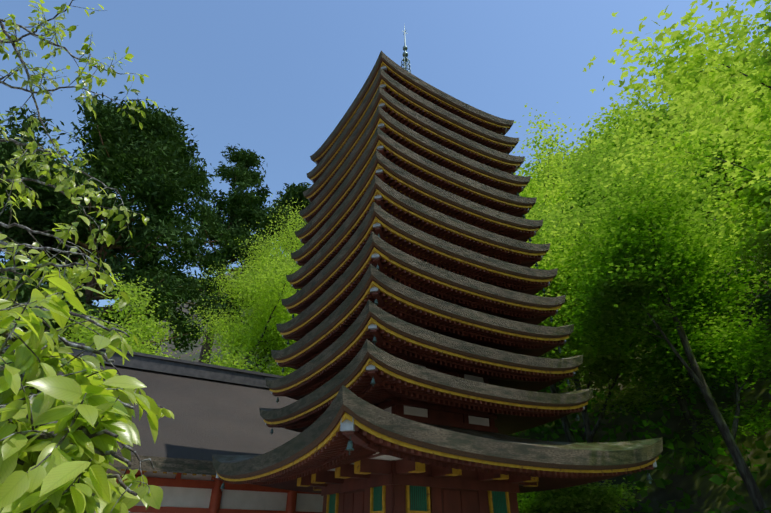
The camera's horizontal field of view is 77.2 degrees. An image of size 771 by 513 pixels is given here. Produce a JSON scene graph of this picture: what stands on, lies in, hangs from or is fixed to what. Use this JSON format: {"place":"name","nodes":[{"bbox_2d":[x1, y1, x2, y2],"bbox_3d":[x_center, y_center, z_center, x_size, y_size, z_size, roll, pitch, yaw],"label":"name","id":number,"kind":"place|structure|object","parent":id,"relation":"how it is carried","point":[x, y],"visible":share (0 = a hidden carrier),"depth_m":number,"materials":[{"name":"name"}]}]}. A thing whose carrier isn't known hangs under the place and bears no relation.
{"place":"outdoors","nodes":[
{"label":"outdoors","id":0,"kind":"place"},
{"bbox_2d":[0,0,770,306],"label":"sky","id":1,"kind":"structure","parent":0,"point":[274,79],"materials":[{"name":"blue"}]},
{"bbox_2d":[99,217,770,512],"bbox_3d":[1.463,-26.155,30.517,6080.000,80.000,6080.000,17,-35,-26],"label":"hillside","id":2,"kind":"structure","parent":0,"point":[711,496],"depth_m":14.58,"materials":[{"name":"green plant"}]},
{"bbox_2d":[0,129,116,331],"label":"cedar","id":3,"kind":"object","parent":2,"relation":"on","point":[4,218],"visible":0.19,"depth_m":28.56,"materials":[{"name":"green plant"}]},
{"bbox_2d":[0,0,173,512],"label":"cherry tree","id":4,"kind":"object","parent":2,"relation":"on","point":[54,447],"visible":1,"depth_m":2.16,"materials":[{"name":"green plant"}]},
{"bbox_2d":[0,90,258,355],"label":"tree","id":5,"kind":"object","parent":2,"relation":"on","point":[152,170],"visible":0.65,"depth_m":29.27,"materials":[{"name":"green plant"}]},
{"bbox_2d":[44,268,269,371],"bbox_3d":[-10.297,7.463,20.810,10.254,12.753,7.909,17,-35,-26],"label":"yellow green tree","id":6,"kind":"object","parent":2,"relation":"on","point":[225,361],"visible":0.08,"depth_m":21.10,"materials":[{"name":"green plant"}]},
{"bbox_2d":[5,341,322,512],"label":"hall","id":7,"kind":"structure","parent":2,"relation":"on","point":[213,409],"depth_m":13.74,"materials":[{"name":"grey wood"}]},
{"bbox_2d":[181,144,272,362],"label":"cedar","id":8,"kind":"object","parent":2,"relation":"on","point":[237,205],"visible":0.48,"depth_m":54.81,"materials":[{"name":"green plant"}]},
{"bbox_2d":[170,191,308,375],"bbox_3d":[-5.046,5.793,26.518,13.104,20.654,12.381,17,-35,-26],"label":"yellow green tree","id":9,"kind":"object","parent":2,"relation":"on","point":[269,288],"visible":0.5,"depth_m":25.96,"materials":[{"name":"green plant"}]},
{"bbox_2d":[228,182,310,373],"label":"cedar","id":10,"kind":"object","parent":2,"relation":"on","point":[294,191],"visible":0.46,"depth_m":51.26,"materials":[{"name":"green plant"}]},
{"bbox_2d":[212,24,662,512],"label":"pagoda","id":11,"kind":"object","parent":2,"relation":"on","point":[419,377],"visible":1,"depth_m":9.07,"materials":[{"name":"brown wood"}]},
{"bbox_2d":[526,193,567,231],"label":"hill maple","id":12,"kind":"object","parent":2,"relation":"on","point":[544,210],"depth_m":21.57,"materials":[{"name":"green plant"}]},
{"bbox_2d":[524,141,573,195],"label":"hill maple","id":13,"kind":"object","parent":2,"relation":"on","point":[539,160],"visible":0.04,"depth_m":38.86,"materials":[{"name":"green plant"}]},
{"bbox_2d":[513,102,595,389],"bbox_3d":[9.287,0.545,26.302,8.659,13.898,10.648,-25,-39,36],"label":"hill maple","id":14,"kind":"object","parent":2,"relation":"on","point":[543,191],"visible":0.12,"depth_m":25.59,"materials":[{"name":"green plant"}]},
{"bbox_2d":[526,216,589,442],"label":"hill maple","id":15,"kind":"object","parent":2,"relation":"on","point":[567,427],"depth_m":17.21,"materials":[{"name":"green plant"}]},
{"bbox_2d":[517,478,649,512],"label":"bush","id":16,"kind":"object","parent":2,"relation":"on","point":[593,498],"visible":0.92,"depth_m":11.26,"materials":[{"name":"green plant"}]},
{"bbox_2d":[518,105,672,230],"bbox_3d":[12.501,-2.550,27.868,11.048,13.007,8.770,17,-35,-26],"label":"hill maple","id":17,"kind":"object","parent":2,"relation":"on","point":[601,130],"visible":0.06,"depth_m":26.92,"materials":[{"name":"green plant"}]},
{"bbox_2d":[530,84,673,186],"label":"hill maple","id":18,"kind":"object","parent":2,"relation":"on","point":[619,116],"visible":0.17,"depth_m":32.90,"materials":[{"name":"green plant"}]},
{"bbox_2d":[525,120,744,376],"bbox_3d":[9.928,-0.166,20.269,10.861,11.197,6.708,-22,-37,33],"label":"hill maple","id":19,"kind":"object","parent":2,"relation":"on","point":[609,147],"visible":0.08,"depth_m":20.67,"materials":[{"name":"green plant"}]},
{"bbox_2d":[527,194,752,502],"bbox_3d":[6.910,3.013,14.922,7.103,9.877,8.324,17,-35,-26],"label":"hill maple","id":20,"kind":"object","parent":2,"relation":"on","point":[602,361],"visible":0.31,"depth_m":13.92,"materials":[{"name":"green plant"}]},
{"bbox_2d":[509,209,770,512],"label":"slope undergrowth","id":21,"kind":"object","parent":2,"relation":"on","point":[731,494],"visible":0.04,"depth_m":13.81,"materials":[{"name":"green plant"}]},
{"bbox_2d":[528,126,770,465],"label":"hill maple","id":22,"kind":"object","parent":2,"relation":"on","point":[687,414],"visible":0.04,"depth_m":13.92,"materials":[{"name":"green plant"}]},
{"bbox_2d":[530,134,770,512],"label":"hill maple","id":23,"kind":"object","parent":2,"relation":"on","point":[651,250],"visible":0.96,"depth_m":11.56,"materials":[{"name":"green plant"}]},
{"bbox_2d":[606,55,719,213],"bbox_3d":[24.122,-8.088,38.382,11.888,14.418,10.949,17,-35,-26],"label":"hill maple","id":24,"kind":"object","parent":2,"relation":"on","point":[653,108],"visible":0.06,"depth_m":38.71,"materials":[{"name":"green plant"}]},
{"bbox_2d":[577,79,770,289],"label":"hill maple","id":25,"kind":"object","parent":2,"relation":"on","point":[753,194],"visible":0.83,"depth_m":10.03,"materials":[{"name":"green plant"}]},
{"bbox_2d":[583,0,770,231],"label":"maple","id":26,"kind":"object","parent":2,"relation":"on","point":[697,59],"visible":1,"depth_m":5.73,"materials":[{"name":"green plant"}]},
{"bbox_2d":[625,10,770,260],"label":"hill maple","id":27,"kind":"object","parent":2,"relation":"on","point":[727,97],"visible":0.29,"depth_m":10.58,"materials":[{"name":"green plant"}]},
{"bbox_2d":[645,29,759,232],"bbox_3d":[20.580,-6.880,29.182,8.930,12.815,9.682,-13,-33,21],"label":"hill maple","id":28,"kind":"object","parent":2,"relation":"on","point":[675,110],"visible":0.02,"depth_m":31.16,"materials":[{"name":"green plant"}]},
{"bbox_2d":[642,36,770,210],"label":"hill maple","id":29,"kind":"object","parent":2,"relation":"on","point":[714,112],"visible":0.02,"depth_m":17.58,"materials":[{"name":"green plant"}]},
{"bbox_2d":[656,2,770,215],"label":"hill maple","id":30,"kind":"object","parent":2,"relation":"on","point":[746,39],"visible":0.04,"depth_m":21.22,"materials":[{"name":"green plant"}]},
{"bbox_2d":[757,0,770,50],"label":"hill maple","id":31,"kind":"object","parent":2,"relation":"on","point":[767,9],"visible":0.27,"depth_m":22.36,"materials":[{"name":"green plant"}]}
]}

